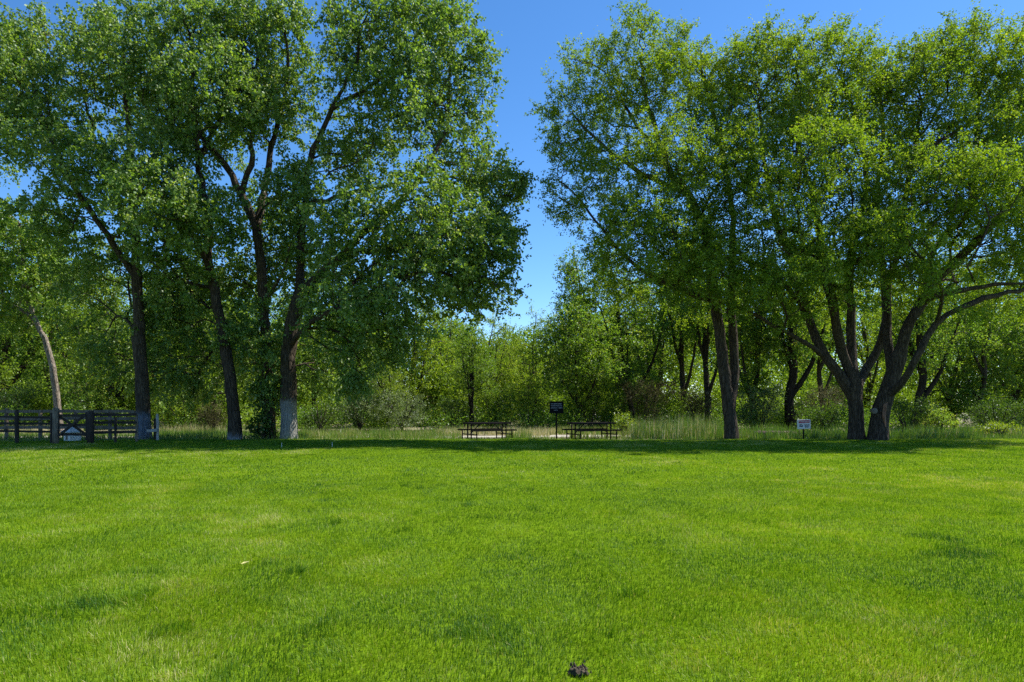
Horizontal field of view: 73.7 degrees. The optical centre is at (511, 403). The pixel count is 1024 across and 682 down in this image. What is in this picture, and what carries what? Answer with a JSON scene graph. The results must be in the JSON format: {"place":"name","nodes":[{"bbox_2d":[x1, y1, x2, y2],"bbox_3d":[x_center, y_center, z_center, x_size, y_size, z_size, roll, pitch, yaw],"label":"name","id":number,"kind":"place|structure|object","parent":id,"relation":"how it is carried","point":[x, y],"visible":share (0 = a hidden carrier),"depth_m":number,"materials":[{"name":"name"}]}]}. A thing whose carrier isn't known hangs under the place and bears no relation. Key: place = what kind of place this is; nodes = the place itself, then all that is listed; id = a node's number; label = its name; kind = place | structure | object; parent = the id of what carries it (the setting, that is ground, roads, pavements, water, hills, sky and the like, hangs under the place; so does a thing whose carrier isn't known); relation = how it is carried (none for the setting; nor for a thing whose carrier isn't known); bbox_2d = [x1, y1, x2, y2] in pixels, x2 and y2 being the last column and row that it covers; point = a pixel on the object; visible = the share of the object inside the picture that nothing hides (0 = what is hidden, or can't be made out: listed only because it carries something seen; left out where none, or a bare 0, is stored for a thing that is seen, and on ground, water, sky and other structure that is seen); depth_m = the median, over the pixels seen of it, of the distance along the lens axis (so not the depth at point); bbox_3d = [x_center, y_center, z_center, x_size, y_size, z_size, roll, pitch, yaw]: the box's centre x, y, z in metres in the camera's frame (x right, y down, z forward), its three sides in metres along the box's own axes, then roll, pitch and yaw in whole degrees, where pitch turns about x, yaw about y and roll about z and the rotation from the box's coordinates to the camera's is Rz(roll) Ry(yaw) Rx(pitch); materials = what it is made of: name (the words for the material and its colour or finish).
{"place":"outdoors","nodes":[
{"label":"outdoors","id":0,"kind":"place"},
{"bbox_2d":[12,435,993,437],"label":"path","id":1,"kind":"structure","parent":0,"point":[490,436],"depth_m":33.93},
{"bbox_2d":[0,407,1023,441],"bbox_3d":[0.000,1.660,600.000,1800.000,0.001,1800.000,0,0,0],"label":"ground","id":2,"kind":"structure","parent":0,"point":[419,428],"depth_m":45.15,"materials":[{"name":"green plant"}]},
{"bbox_2d":[0,323,42,408],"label":"willow tree","id":3,"kind":"object","parent":2,"relation":"on","point":[4,376],"visible":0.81,"depth_m":45.82,"materials":[{"name":"green plant"}]},
{"bbox_2d":[0,376,49,425],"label":"dark shrub","id":4,"kind":"object","parent":2,"relation":"on","point":[12,397],"visible":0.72,"depth_m":41.86,"materials":[{"name":"green plant"}]},
{"bbox_2d":[0,193,80,431],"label":"cottonwood tree","id":5,"kind":"object","parent":2,"relation":"on","point":[28,277],"visible":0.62,"depth_m":34.64,"materials":[{"name":"green plant"}]},
{"bbox_2d":[0,201,83,425],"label":"woodland tree","id":6,"kind":"object","parent":2,"relation":"on","point":[6,344],"visible":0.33,"depth_m":47.99,"materials":[{"name":"green plant"}]},
{"bbox_2d":[1,247,91,421],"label":"woodland tree","id":7,"kind":"object","parent":2,"relation":"on","point":[48,385],"visible":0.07,"depth_m":55.13,"materials":[{"name":"green plant"}]},
{"bbox_2d":[0,408,135,438],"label":"rail fence","id":8,"kind":"object","parent":2,"relation":"on","point":[109,427],"visible":0.71,"depth_m":31.36,"materials":[{"name":"grey wood"}]},
{"bbox_2d":[23,254,132,422],"bbox_3d":[-31.169,-4.638,50.164,7.682,13.035,7.485,0,0,11],"label":"willow tree","id":9,"kind":"object","parent":2,"relation":"on","point":[80,310],"visible":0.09,"depth_m":49.28,"materials":[{"name":"green plant"}]},
{"bbox_2d":[87,411,93,443],"bbox_3d":[-16.787,0.975,27.198,0.257,1.350,0.254,0,0,0],"label":"gate post","id":10,"kind":"object","parent":2,"relation":"on","point":[90,426],"visible":0.88,"depth_m":27.11,"materials":[{"name":"brown wood"}]},
{"bbox_2d":[60,377,122,420],"bbox_3d":[-26.244,-0.093,42.186,3.769,3.522,4.524,0,0,0],"label":"green shrub","id":11,"kind":"object","parent":2,"relation":"on","point":[89,395],"visible":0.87,"depth_m":41.57,"materials":[{"name":"green plant"}]},
{"bbox_2d":[34,247,178,429],"bbox_3d":[-25.551,-4.357,44.087,7.140,12.834,7.666,0,0,41],"label":"willow tree","id":12,"kind":"object","parent":2,"relation":"on","point":[71,367],"visible":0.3,"depth_m":43.04,"materials":[{"name":"green plant"}]},
{"bbox_2d":[0,0,214,439],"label":"cottonwood tree","id":13,"kind":"object","parent":2,"relation":"on","point":[36,120],"visible":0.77,"depth_m":29.04,"materials":[{"name":"green plant"}]},
{"bbox_2d":[105,270,210,427],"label":"willow tree","id":14,"kind":"object","parent":2,"relation":"on","point":[152,376],"visible":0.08,"depth_m":45.19,"materials":[{"name":"green plant"}]},
{"bbox_2d":[68,0,272,439],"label":"cottonwood tree","id":15,"kind":"object","parent":2,"relation":"on","point":[187,209],"visible":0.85,"depth_m":28.97,"materials":[{"name":"green plant"}]},
{"bbox_2d":[157,387,209,427],"bbox_3d":[-19.533,0.188,41.121,3.400,2.966,3.276,0,0,-45],"label":"green shrub","id":16,"kind":"object","parent":2,"relation":"on","point":[180,408],"visible":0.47,"depth_m":40.63,"materials":[{"name":"green plant"}]},
{"bbox_2d":[144,248,254,421],"bbox_3d":[-25.761,-5.809,55.951,9.796,15.046,10.998,0,0,10],"label":"woodland tree","id":17,"kind":"object","parent":2,"relation":"on","point":[186,320],"visible":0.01,"depth_m":55.32,"materials":[{"name":"green plant"}]},
{"bbox_2d":[153,288,254,427],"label":"willow tree","id":18,"kind":"object","parent":2,"relation":"on","point":[224,404],"visible":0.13,"depth_m":42.46,"materials":[{"name":"green plant"}]},
{"bbox_2d":[189,398,227,429],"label":"twiggy shrub","id":19,"kind":"object","parent":2,"relation":"on","point":[211,416],"visible":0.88,"depth_m":37.74,"materials":[{"name":"brown plant"}]},
{"bbox_2d":[185,262,281,424],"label":"woodland tree","id":20,"kind":"object","parent":2,"relation":"on","point":[250,303],"visible":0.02,"depth_m":50.90,"materials":[{"name":"green plant"}]},
{"bbox_2d":[182,0,339,438],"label":"cottonwood tree","id":21,"kind":"object","parent":2,"relation":"on","point":[265,385],"visible":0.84,"depth_m":30.44,"materials":[{"name":"green plant"}]},
{"bbox_2d":[242,410,279,439],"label":"green shrub","id":22,"kind":"object","parent":2,"relation":"on","point":[262,428],"visible":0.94,"depth_m":30.12,"materials":[{"name":"green plant"}]},
{"bbox_2d":[269,256,339,410],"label":"woodland tree","id":23,"kind":"object","parent":2,"relation":"on","point":[310,359],"visible":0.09,"depth_m":49.42,"materials":[{"name":"green plant"}]},
{"bbox_2d":[297,394,350,430],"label":"dark shrub","id":24,"kind":"object","parent":2,"relation":"on","point":[319,422],"visible":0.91,"depth_m":38.99,"materials":[{"name":"green plant"}]},
{"bbox_2d":[325,315,381,427],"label":"woodland tree","id":25,"kind":"object","parent":2,"relation":"on","point":[344,398],"visible":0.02,"depth_m":46.61,"materials":[{"name":"green plant"}]},
{"bbox_2d":[333,391,383,430],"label":"silver shrub","id":26,"kind":"object","parent":2,"relation":"on","point":[360,403],"visible":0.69,"depth_m":40.54,"materials":[{"name":"green plant"}]},
{"bbox_2d":[367,371,399,427],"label":"silver shrub","id":27,"kind":"object","parent":2,"relation":"on","point":[378,390],"visible":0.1,"depth_m":44.74,"materials":[{"name":"green plant"}]},
{"bbox_2d":[363,331,418,428],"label":"willow tree","id":28,"kind":"object","parent":2,"relation":"on","point":[388,383],"visible":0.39,"depth_m":41.69,"materials":[{"name":"green plant"}]},
{"bbox_2d":[256,0,538,438],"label":"cottonwood tree","id":29,"kind":"object","parent":2,"relation":"on","point":[360,304],"visible":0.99,"depth_m":29.05,"materials":[{"name":"green plant"}]},
{"bbox_2d":[366,383,431,429],"bbox_3d":[-6.430,0.237,40.083,4.161,2.869,3.670,0,0,28],"label":"silver shrub","id":30,"kind":"object","parent":2,"relation":"on","point":[399,399],"visible":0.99,"depth_m":39.82,"materials":[{"name":"green plant"}]},
{"bbox_2d":[373,284,462,425],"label":"willow tree","id":31,"kind":"object","parent":2,"relation":"on","point":[415,358],"visible":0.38,"depth_m":48.92,"materials":[{"name":"green plant"}]},
{"bbox_2d":[417,299,485,420],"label":"willow tree","id":32,"kind":"object","parent":2,"relation":"on","point":[452,325],"visible":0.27,"depth_m":52.54,"materials":[{"name":"green plant"}]},
{"bbox_2d":[434,393,475,425],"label":"dark shrub","id":33,"kind":"object","parent":2,"relation":"on","point":[450,406],"visible":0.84,"depth_m":43.94,"materials":[{"name":"green plant"}]},
{"bbox_2d":[440,321,499,427],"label":"woodland tree","id":34,"kind":"object","parent":2,"relation":"on","point":[469,377],"visible":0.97,"depth_m":42.64,"materials":[{"name":"green plant"}]},
{"bbox_2d":[457,422,516,438],"bbox_3d":[-1.144,1.267,31.300,2.169,0.806,1.790,0,0,-30],"label":"picnic table","id":35,"kind":"object","parent":2,"relation":"on","point":[490,429],"visible":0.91,"depth_m":31.11,"materials":[{"name":"brown wood"}]},
{"bbox_2d":[480,383,518,425],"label":"green shrub","id":36,"kind":"object","parent":2,"relation":"on","point":[500,399],"visible":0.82,"depth_m":42.95,"materials":[{"name":"green plant"}]},
{"bbox_2d":[465,312,534,424],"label":"willow tree","id":37,"kind":"object","parent":2,"relation":"on","point":[503,341],"visible":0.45,"depth_m":47.63,"materials":[{"name":"green plant"}]},
{"bbox_2d":[0,390,1023,431],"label":"thicket","id":38,"kind":"object","parent":2,"relation":"on","point":[780,420],"visible":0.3,"depth_m":41.90,"materials":[{"name":"green plant"}]},
{"bbox_2d":[0,272,1023,416],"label":"wood","id":39,"kind":"object","parent":2,"relation":"on","point":[768,365],"visible":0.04,"depth_m":70.03,"materials":[{"name":"green plant"}]},
{"bbox_2d":[487,318,537,417],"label":"willow tree","id":40,"kind":"object","parent":2,"relation":"on","point":[515,339],"visible":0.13,"depth_m":61.59,"materials":[{"name":"green plant"}]},
{"bbox_2d":[7,344,1023,425],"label":"undergrowth","id":41,"kind":"object","parent":2,"relation":"on","point":[38,403],"visible":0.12,"depth_m":50.86,"materials":[{"name":"green plant"}]},
{"bbox_2d":[508,371,547,427],"bbox_3d":[0.969,-0.230,41.867,2.698,3.782,2.026,0,0,-22],"label":"green shrub","id":42,"kind":"object","parent":2,"relation":"on","point":[524,404],"visible":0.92,"depth_m":41.79,"materials":[{"name":"green plant"}]},
{"bbox_2d":[497,302,560,416],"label":"willow tree","id":43,"kind":"object","parent":2,"relation":"on","point":[526,353],"visible":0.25,"depth_m":50.77,"materials":[{"name":"green plant"}]},
{"bbox_2d":[550,401,562,438],"bbox_3d":[2.013,0.782,30.915,0.630,1.756,0.102,0,0,0],"label":"notice sign","id":44,"kind":"object","parent":2,"relation":"on","point":[556,407],"visible":0.98,"depth_m":30.87,"materials":[{"name":"black metal"}]},
{"bbox_2d":[529,240,609,418],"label":"woodland tree","id":45,"kind":"object","parent":2,"relation":"on","point":[573,272],"visible":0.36,"depth_m":46.67,"materials":[{"name":"green plant"}]},
{"bbox_2d":[526,290,628,426],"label":"woodland tree","id":46,"kind":"object","parent":2,"relation":"on","point":[577,369],"visible":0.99,"depth_m":42.10,"materials":[{"name":"green plant"}]},
{"bbox_2d":[562,422,621,438],"bbox_3d":[3.638,1.267,31.300,2.169,0.806,1.790,0,0,-20],"label":"picnic table","id":47,"kind":"object","parent":2,"relation":"on","point":[580,429],"visible":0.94,"depth_m":31.14,"materials":[{"name":"brown wood"}]},
{"bbox_2d":[568,361,618,427],"bbox_3d":[5.030,-0.516,42.972,3.332,4.456,3.376,0,0,0],"label":"green shrub","id":48,"kind":"object","parent":2,"relation":"on","point":[596,391],"visible":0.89,"depth_m":42.80,"materials":[{"name":"green plant"}]},
{"bbox_2d":[586,320,633,418],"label":"willow tree","id":49,"kind":"object","parent":2,"relation":"on","point":[614,371],"visible":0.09,"depth_m":56.24,"materials":[{"name":"green plant"}]},
{"bbox_2d":[566,230,674,420],"bbox_3d":[7.158,-5.115,46.221,7.499,13.669,7.883,0,0,30],"label":"woodland tree","id":50,"kind":"object","parent":2,"relation":"on","point":[619,334],"visible":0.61,"depth_m":45.38,"materials":[{"name":"green plant"}]},
{"bbox_2d":[608,405,636,435],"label":"yellow shrub","id":51,"kind":"object","parent":2,"relation":"on","point":[620,424],"visible":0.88,"depth_m":33.81,"materials":[{"name":"green plant"}]},
{"bbox_2d":[608,378,683,427],"bbox_3d":[8.316,-0.009,42.258,3.629,3.346,4.458,0,0,-19],"label":"twiggy shrub","id":52,"kind":"object","parent":2,"relation":"on","point":[640,394],"visible":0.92,"depth_m":41.96,"materials":[{"name":"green plant"}]},
{"bbox_2d":[604,238,717,422],"bbox_3d":[11.508,-5.785,54.130,10.468,15.909,9.808,0,0,37],"label":"willow tree","id":53,"kind":"object","parent":2,"relation":"on","point":[675,363],"visible":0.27,"depth_m":52.73,"materials":[{"name":"green plant"}]},
{"bbox_2d":[569,409,754,439],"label":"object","id":54,"kind":"object","parent":2,"relation":"on","point":[657,428],"visible":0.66,"depth_m":32.00,"materials":[{"name":"green plant"}]},
{"bbox_2d":[635,226,720,422],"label":"woodland tree","id":55,"kind":"object","parent":2,"relation":"on","point":[675,334],"visible":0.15,"depth_m":49.80,"materials":[{"name":"green plant"}]},
{"bbox_2d":[676,381,718,424],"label":"twiggy shrub","id":56,"kind":"object","parent":2,"relation":"on","point":[695,403],"visible":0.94,"depth_m":39.96,"materials":[{"name":"green plant"}]},
{"bbox_2d":[660,224,755,424],"bbox_3d":[13.124,-5.772,46.009,7.273,14.973,5.490,0,0,9],"label":"woodland tree","id":57,"kind":"object","parent":2,"relation":"on","point":[707,340],"visible":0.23,"depth_m":45.83,"materials":[{"name":"green plant"}]},
{"bbox_2d":[704,249,798,427],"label":"woodland tree","id":58,"kind":"object","parent":2,"relation":"on","point":[753,374],"visible":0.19,"depth_m":43.40,"materials":[{"name":"green plant"}]},
{"bbox_2d":[736,378,786,426],"bbox_3d":[14.743,0.038,41.017,3.444,3.248,3.541,0,0,0],"label":"silver shrub","id":59,"kind":"object","parent":2,"relation":"on","point":[768,407],"visible":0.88,"depth_m":40.74,"materials":[{"name":"green plant"}]},
{"bbox_2d":[754,431,792,434],"bbox_3d":[12.719,1.470,32.999,2.179,0.334,0.398,0,0,-6],"label":"fallen log","id":60,"kind":"object","parent":2,"relation":"on","point":[769,431],"visible":0.13,"depth_m":32.86,"materials":[{"name":"brown wood"}]},
{"bbox_2d":[735,212,855,430],"bbox_3d":[17.623,-5.017,42.197,8.218,13.507,7.002,0,0,-26],"label":"woodland tree","id":61,"kind":"object","parent":2,"relation":"on","point":[790,352],"visible":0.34,"depth_m":41.68,"materials":[{"name":"green plant"}]},
{"bbox_2d":[793,382,846,421],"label":"twiggy shrub","id":62,"kind":"object","parent":2,"relation":"on","point":[826,397],"visible":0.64,"depth_m":41.77,"materials":[{"name":"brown plant"}]},
{"bbox_2d":[798,403,847,431],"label":"dark shrub","id":63,"kind":"object","parent":2,"relation":"on","point":[820,418],"visible":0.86,"depth_m":37.91,"materials":[{"name":"green plant"}]},
{"bbox_2d":[787,230,867,415],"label":"woodland tree","id":64,"kind":"object","parent":2,"relation":"on","point":[819,370],"visible":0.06,"depth_m":45.85,"materials":[{"name":"green plant"}]},
{"bbox_2d":[798,269,913,425],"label":"willow tree","id":65,"kind":"object","parent":2,"relation":"on","point":[868,386],"visible":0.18,"depth_m":50.77,"materials":[{"name":"green plant"}]},
{"bbox_2d":[755,423,986,439],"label":"weeds","id":66,"kind":"object","parent":2,"relation":"on","point":[943,433],"visible":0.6,"depth_m":31.48,"materials":[{"name":"green plant"}]},
{"bbox_2d":[891,393,947,430],"bbox_3d":[21.273,0.554,36.024,2.392,2.235,2.763,0,0,-42],"label":"dark shrub","id":67,"kind":"object","parent":2,"relation":"on","point":[916,411],"visible":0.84,"depth_m":35.92,"materials":[{"name":"green plant"}]},
{"bbox_2d":[857,238,984,430],"bbox_3d":[23.777,-4.046,39.038,6.824,11.526,5.791,0,0,-6],"label":"woodland tree","id":68,"kind":"object","parent":2,"relation":"on","point":[921,370],"visible":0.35,"depth_m":38.63,"materials":[{"name":"green plant"}]},
{"bbox_2d":[913,402,961,429],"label":"green shrub","id":69,"kind":"object","parent":2,"relation":"on","point":[938,423],"visible":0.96,"depth_m":34.74,"materials":[{"name":"green plant"}]},
{"bbox_2d":[866,243,1023,427],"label":"willow tree","id":70,"kind":"object","parent":2,"relation":"on","point":[948,402],"visible":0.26,"depth_m":45.37,"materials":[{"name":"green plant"}]},
{"bbox_2d":[934,253,1023,425],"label":"woodland tree","id":71,"kind":"object","parent":2,"relation":"on","point":[983,369],"visible":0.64,"depth_m":42.85,"materials":[{"name":"green plant"}]},
{"bbox_2d":[942,392,1023,428],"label":"dark shrub","id":72,"kind":"object","parent":2,"relation":"on","point":[985,416],"visible":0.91,"depth_m":38.71,"materials":[{"name":"green plant"}]},
{"bbox_2d":[949,254,1023,422],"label":"willow tree","id":73,"kind":"object","parent":2,"relation":"on","point":[1017,392],"visible":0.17,"depth_m":47.65,"materials":[{"name":"green plant"}]},
{"bbox_2d":[973,418,1023,436],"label":"yellow shrub","id":74,"kind":"object","parent":2,"relation":"on","point":[996,427],"visible":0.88,"depth_m":32.88,"materials":[{"name":"green plant"}]},
{"bbox_2d":[978,287,1023,386],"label":"woodland tree","id":75,"kind":"object","parent":2,"relation":"on","point":[1017,316],"visible":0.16,"depth_m":46.15,"materials":[{"name":"green plant"}]},
{"bbox_2d":[0,437,1023,681],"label":"lawn","id":76,"kind":"structure","parent":0,"point":[468,570],"depth_m":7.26,"materials":[{"name":"green plant"}]},
{"bbox_2d":[0,410,51,442],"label":"rail fence","id":77,"kind":"object","parent":76,"relation":"on","point":[16,422],"visible":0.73,"depth_m":27.66,"materials":[{"name":"brown wood"}]},
{"bbox_2d":[52,408,59,443],"bbox_3d":[-18.175,0.915,27.200,0.260,1.470,0.243,0,0,0],"label":"gate post","id":78,"kind":"object","parent":76,"relation":"on","point":[55,411],"visible":0.88,"depth_m":27.11,"materials":[{"name":"grey wood"}]},
{"bbox_2d":[57,412,86,439],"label":"wooden gate","id":79,"kind":"structure","parent":78,"relation":"attached to","point":[73,424],"depth_m":27.18,"materials":[{"name":"grey wood"}]},
{"bbox_2d":[61,427,80,440],"bbox_3d":[-18.930,1.246,29.400,0.640,0.727,0.608,0,0,28],"label":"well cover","id":80,"kind":"object","parent":76,"relation":"on","point":[72,437],"visible":0.62,"depth_m":29.21,"materials":[{"name":"blue"}]},
{"bbox_2d":[94,413,137,441],"bbox_3d":[-16.149,1.022,27.790,1.648,1.262,0.326,0,0,-24],"label":"rail fence","id":81,"kind":"object","parent":76,"relation":"on","point":[115,422],"visible":0.94,"depth_m":27.81,"materials":[{"name":"grey wood"}]},
{"bbox_2d":[146,414,158,439],"bbox_3d":[-15.490,1.051,29.664,0.488,1.203,0.579,0,0,0],"label":"rail fence","id":82,"kind":"object","parent":76,"relation":"on","point":[155,430],"visible":0.95,"depth_m":29.45,"materials":[{"name":"grey wood"}]},
{"bbox_2d":[525,0,782,438],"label":"elm tree","id":83,"kind":"object","parent":76,"relation":"on","point":[653,221],"visible":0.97,"depth_m":29.18,"materials":[{"name":"green plant"}]},
{"bbox_2d":[797,419,810,438],"bbox_3d":[13.120,1.186,30.710,0.617,0.948,0.074,0,0,0],"label":"warning sign","id":84,"kind":"object","parent":76,"relation":"on","point":[804,424],"visible":1,"depth_m":30.68,"materials":[{"name":"white metal"}]},
{"bbox_2d":[684,0,961,439],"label":"elm tree","id":85,"kind":"object","parent":76,"relation":"on","point":[809,125],"visible":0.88,"depth_m":28.46,"materials":[{"name":"green plant"}]},
{"bbox_2d":[830,0,1023,440],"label":"elm tree","id":86,"kind":"object","parent":76,"relation":"on","point":[993,174],"visible":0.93,"depth_m":28.18,"materials":[{"name":"green plant"}]},
{"bbox_2d":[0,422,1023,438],"bbox_3d":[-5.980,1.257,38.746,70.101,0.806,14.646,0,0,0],"label":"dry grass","id":87,"kind":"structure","parent":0,"point":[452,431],"depth_m":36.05,"materials":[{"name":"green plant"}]},
{"bbox_2d":[0,0,1023,403],"label":"sky","id":88,"kind":"structure","parent":0,"point":[532,30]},
{"bbox_2d":[567,660,591,677],"bbox_3d":[0.401,1.595,4.113,0.143,0.041,0.192,0,0,0],"label":"rock","id":89,"kind":"object","parent":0,"point":[575,670],"visible":1,"depth_m":4.07,"materials":[{"name":"grey stone"}]}
]}

